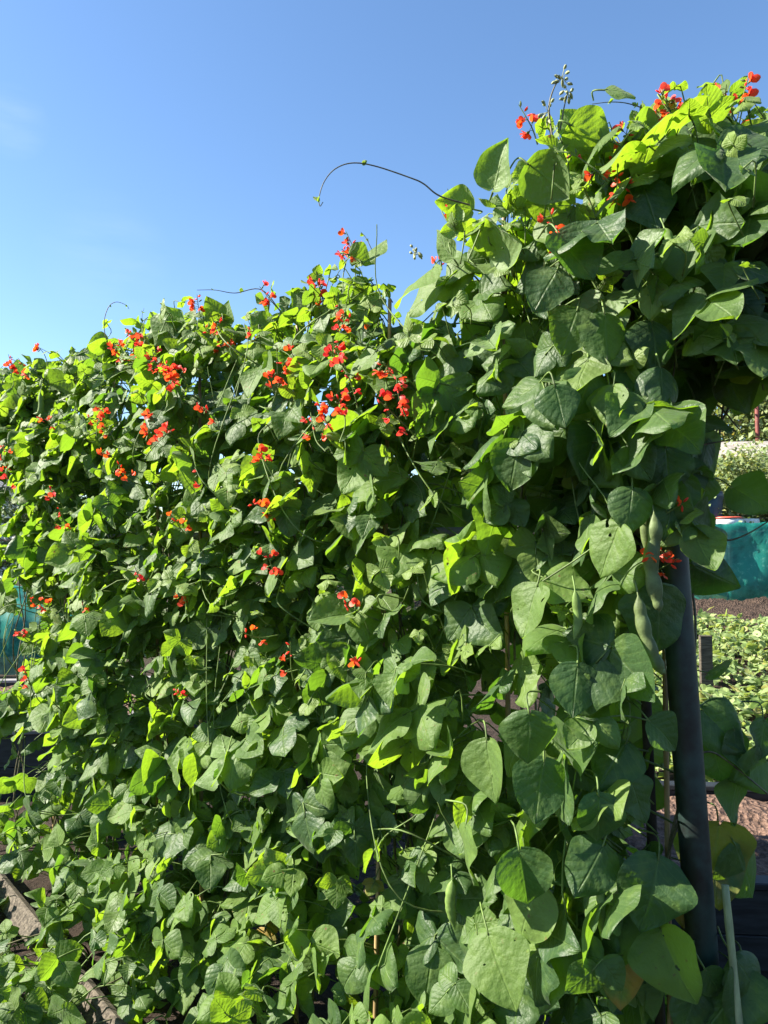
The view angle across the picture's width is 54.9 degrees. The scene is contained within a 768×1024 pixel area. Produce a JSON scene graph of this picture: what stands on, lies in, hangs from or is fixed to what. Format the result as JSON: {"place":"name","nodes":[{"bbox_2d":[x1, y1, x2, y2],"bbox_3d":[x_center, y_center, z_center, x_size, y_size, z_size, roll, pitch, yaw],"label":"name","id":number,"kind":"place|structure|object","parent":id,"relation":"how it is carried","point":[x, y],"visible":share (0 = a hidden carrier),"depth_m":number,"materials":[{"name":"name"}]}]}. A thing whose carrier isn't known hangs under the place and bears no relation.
{"place":"outdoors","nodes":[
{"label":"outdoors","id":0,"kind":"place"},
{"bbox_2d":[0,514,767,1023],"bbox_3d":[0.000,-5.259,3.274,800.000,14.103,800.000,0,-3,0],"label":"ground","id":1,"kind":"structure","parent":0,"point":[176,1016],"depth_m":3.45,"materials":[{"name":"brown soil"}]},
{"bbox_2d":[0,473,24,575],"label":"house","id":2,"kind":"structure","parent":1,"relation":"on","point":[1,484],"depth_m":45.22,"materials":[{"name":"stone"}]},
{"bbox_2d":[0,482,80,579],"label":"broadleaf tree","id":3,"kind":"object","parent":1,"relation":"on","point":[5,564],"visible":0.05,"depth_m":13.05,"materials":[{"name":"green plant"}]},
{"bbox_2d":[0,354,103,849],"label":"bean plant","id":4,"kind":"object","parent":1,"relation":"on","point":[10,388],"visible":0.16,"depth_m":3.72,"materials":[{"name":"green plant"}]},
{"bbox_2d":[0,874,127,1023],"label":"wooden board","id":5,"kind":"object","parent":1,"relation":"on","point":[17,909],"depth_m":2.83,"materials":[{"name":"brown wood"}]},
{"bbox_2d":[52,383,76,829],"bbox_3d":[-1.574,0.587,3.637,0.084,2.502,0.015,1,-3,-26],"label":"bamboo cane","id":6,"kind":"object","parent":1,"relation":"on","point":[65,622],"visible":0.03,"depth_m":3.64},
{"bbox_2d":[0,346,144,860],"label":"bean plant","id":7,"kind":"object","parent":1,"relation":"on","point":[44,400],"visible":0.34,"depth_m":3.41,"materials":[{"name":"green plant"}]},
{"bbox_2d":[0,585,145,674],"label":"netting cage","id":8,"kind":"object","parent":1,"relation":"on","point":[30,617],"visible":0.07,"depth_m":7.94,"materials":[{"name":"teal fabric"}]},
{"bbox_2d":[0,676,150,797],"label":"raised bed","id":9,"kind":"object","parent":1,"relation":"on","point":[6,753],"visible":0.01,"depth_m":4.76,"materials":[{"name":"brown wood"}]},
{"bbox_2d":[0,922,168,1023],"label":"bean plant","id":10,"kind":"object","parent":1,"relation":"on","point":[33,1007],"visible":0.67,"depth_m":2.30,"materials":[{"name":"green plant"}]},
{"bbox_2d":[0,302,175,950],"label":"bean plant","id":11,"kind":"object","parent":1,"relation":"on","point":[65,555],"visible":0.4,"depth_m":3.15,"materials":[{"name":"green plant"}]},
{"bbox_2d":[100,381,114,858],"bbox_3d":[-1.260,0.575,3.368,0.016,2.498,0.084,0,-3,-7],"label":"bamboo cane","id":12,"kind":"object","parent":1,"relation":"on","point":[109,581],"visible":0.02,"depth_m":3.36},
{"bbox_2d":[24,296,267,994],"bbox_3d":[-0.877,0.417,3.030,1.055,2.608,1.017,0,-3,0],"label":"bean plant","id":13,"kind":"object","parent":1,"relation":"on","point":[84,673],"visible":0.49,"depth_m":2.84,"materials":[{"name":"green plant"}]},
{"bbox_2d":[156,346,158,807],"bbox_3d":[-0.924,0.500,3.019,0.017,2.612,0.105,0,-3,9],"label":"bamboo cane","id":14,"kind":"object","parent":1,"relation":"on","point":[157,639],"visible":0.15,"depth_m":3.01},
{"bbox_2d":[79,482,260,585],"bbox_3d":[-4.345,0.537,14.782,6.271,4.302,5.382,0,-3,0],"label":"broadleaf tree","id":15,"kind":"object","parent":1,"relation":"on","point":[160,517],"depth_m":14.04,"materials":[{"name":"green plant"}]},
{"bbox_2d":[0,817,349,1023],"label":"bean plant","id":16,"kind":"object","parent":1,"relation":"on","point":[226,1000],"visible":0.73,"depth_m":2.30,"materials":[{"name":"green plant"}]},
{"bbox_2d":[198,376,202,901],"bbox_3d":[-0.682,0.582,2.753,0.073,2.421,0.016,-2,-4,36],"label":"bamboo cane","id":17,"kind":"object","parent":1,"relation":"on","point":[200,537],"visible":0.07,"depth_m":2.78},
{"bbox_2d":[91,288,345,1023],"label":"bean plant","id":18,"kind":"object","parent":1,"relation":"on","point":[184,638],"visible":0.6,"depth_m":2.60,"materials":[{"name":"green plant"}]},
{"bbox_2d":[294,325,298,1022],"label":"bamboo cane","id":19,"kind":"object","parent":1,"relation":"on","point":[296,1013],"visible":0.03,"depth_m":2.50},
{"bbox_2d":[157,232,450,1023],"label":"bean plant","id":20,"kind":"object","parent":1,"relation":"on","point":[248,757],"visible":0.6,"depth_m":2.38,"materials":[{"name":"green plant"}]},
{"bbox_2d":[183,227,526,1023],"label":"bean plant","id":21,"kind":"object","parent":1,"relation":"on","point":[355,431],"visible":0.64,"depth_m":2.09,"materials":[{"name":"green plant"}]},
{"bbox_2d":[293,456,417,608],"bbox_3d":[0.032,0.151,16.959,6.068,4.727,6.418,2,-3,-33],"label":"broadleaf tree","id":22,"kind":"object","parent":1,"relation":"on","point":[345,567],"depth_m":15.15,"materials":[{"name":"green plant"}]},
{"bbox_2d":[373,298,391,1021],"bbox_3d":[-0.007,0.561,2.191,0.016,2.404,0.087,3,-4,-42],"label":"bamboo cane","id":23,"kind":"object","parent":1,"relation":"on","point":[376,952],"visible":0.26,"depth_m":2.17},
{"bbox_2d":[109,64,767,1023],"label":"bean plant","id":24,"kind":"object","parent":1,"relation":"on","point":[629,964],"visible":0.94,"depth_m":1.59,"materials":[{"name":"green plant"}]},
{"bbox_2d":[502,217,510,792],"bbox_3d":[0.336,0.446,2.013,0.017,2.616,0.032,-1,-3,17],"label":"bamboo cane","id":25,"kind":"object","parent":1,"relation":"on","point":[507,668],"visible":0.12,"depth_m":2.01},
{"bbox_2d":[318,101,731,1023],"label":"bean plant","id":26,"kind":"object","parent":1,"relation":"on","point":[510,959],"visible":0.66,"depth_m":1.80,"materials":[{"name":"green plant"}]},
{"bbox_2d":[621,239,665,1023],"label":"wooden stake","id":27,"kind":"object","parent":1,"relation":"on","point":[646,707],"visible":0.16,"depth_m":1.78,"materials":[{"name":"brown wood"}]},
{"bbox_2d":[662,367,672,1023],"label":"bamboo cane","id":28,"kind":"object","parent":1,"relation":"on","point":[666,786],"visible":0.11,"depth_m":1.75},
{"bbox_2d":[577,117,767,1023],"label":"bean plant","id":29,"kind":"object","parent":1,"relation":"on","point":[735,767],"visible":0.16,"depth_m":1.86,"materials":[{"name":"green plant"}]},
{"bbox_2d":[659,544,718,970],"bbox_3d":[0.703,0.841,1.659,0.168,1.894,0.066,0,-3,0],"label":"steel pole","id":30,"kind":"object","parent":1,"relation":"on","point":[690,791],"visible":0.58,"depth_m":1.65,"materials":[{"name":"grey metal"}]},
{"bbox_2d":[0,525,639,540],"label":"support rail","id":31,"kind":"object","parent":30,"relation":"attached to","point":[457,530],"visible":0.06,"depth_m":2.25,"materials":[{"name":"grey metal"}]},
{"bbox_2d":[624,780,767,970],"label":"raised bed","id":32,"kind":"object","parent":1,"relation":"on","point":[750,920],"visible":0.18,"depth_m":3.01,"materials":[{"name":"wood"}]},
{"bbox_2d":[626,606,767,781],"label":"ground cover","id":33,"kind":"object","parent":1,"relation":"on","point":[757,638],"visible":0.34,"depth_m":7.37,"materials":[{"name":"green plant"}]},
{"bbox_2d":[698,635,712,698],"bbox_3d":[2.845,1.372,6.538,0.110,0.560,0.040,0,-3,0],"label":"wooden peg","id":34,"kind":"object","parent":1,"relation":"on","point":[705,654],"visible":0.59,"depth_m":6.52,"materials":[{"name":"grey wood"}]},
{"bbox_2d":[708,491,723,516],"bbox_3d":[7.068,0.510,16.195,0.721,1.900,0.721,0,-3,0],"label":"water butt","id":35,"kind":"object","parent":1,"relation":"on","point":[716,503],"visible":0.17,"depth_m":15.91,"materials":[{"name":"blue plastic"}]},
{"bbox_2d":[716,516,742,523],"bbox_3d":[7.422,0.828,15.979,0.648,1.445,0.648,0,-3,0],"label":"plastic tub","id":36,"kind":"object","parent":1,"relation":"on","point":[727,519],"visible":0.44,"depth_m":15.74,"materials":[{"name":"white plastic"}]},
{"bbox_2d":[692,596,767,636],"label":"dug soil","id":37,"kind":"structure","parent":1,"relation":"on","point":[753,608],"depth_m":11.84,"materials":[{"name":"brown soil"}]},
{"bbox_2d":[694,522,767,600],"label":"netting cage","id":38,"kind":"object","parent":1,"relation":"on","point":[746,558],"visible":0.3,"depth_m":13.00,"materials":[{"name":"teal fabric"}]},
{"bbox_2d":[721,884,742,1023],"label":"garden cane","id":39,"kind":"object","parent":1,"relation":"on","point":[729,927],"visible":0.99,"depth_m":1.58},
{"bbox_2d":[709,423,767,522],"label":"fruit tree","id":40,"kind":"object","parent":1,"relation":"on","point":[725,472],"visible":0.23,"depth_m":16.41,"materials":[{"name":"green plant"}]},
{"bbox_2d":[712,395,767,441],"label":"broadleaf tree","id":41,"kind":"object","parent":1,"relation":"on","point":[748,428],"visible":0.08,"depth_m":22.94,"materials":[{"name":"green plant"}]},
{"bbox_2d":[716,427,767,516],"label":"broadleaf tree","id":42,"kind":"object","parent":1,"relation":"on","point":[756,444],"visible":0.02,"depth_m":17.91,"materials":[{"name":"green plant"}]},
{"bbox_2d":[718,441,767,512],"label":"shed","id":43,"kind":"structure","parent":1,"relation":"on","point":[730,446],"depth_m":20.27,"materials":[{"name":"fabric"}]},
{"bbox_2d":[732,511,767,522],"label":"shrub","id":44,"kind":"object","parent":1,"relation":"on","point":[766,520],"visible":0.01,"depth_m":17.36,"materials":[{"name":"green plant"}]},
{"bbox_2d":[743,519,759,522],"bbox_3d":[8.029,0.854,16.378,0.551,1.400,0.551,0,-3,0],"label":"plastic tub","id":45,"kind":"object","parent":1,"relation":"on","point":[753,520],"visible":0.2,"depth_m":16.16,"materials":[{"name":"plastic"}]},
{"bbox_2d":[755,406,759,440],"bbox_3d":[10.925,-2.092,21.636,0.114,4.100,0.120,0,-3,0],"label":"red post","id":46,"kind":"object","parent":1,"relation":"on","point":[757,430],"visible":0.12,"depth_m":21.62,"materials":[{"name":"paint"}]},
{"bbox_2d":[0,0,767,511],"label":"sky","id":47,"kind":"structure","parent":0,"point":[151,151],"materials":[{"name":"blue"}]}
]}

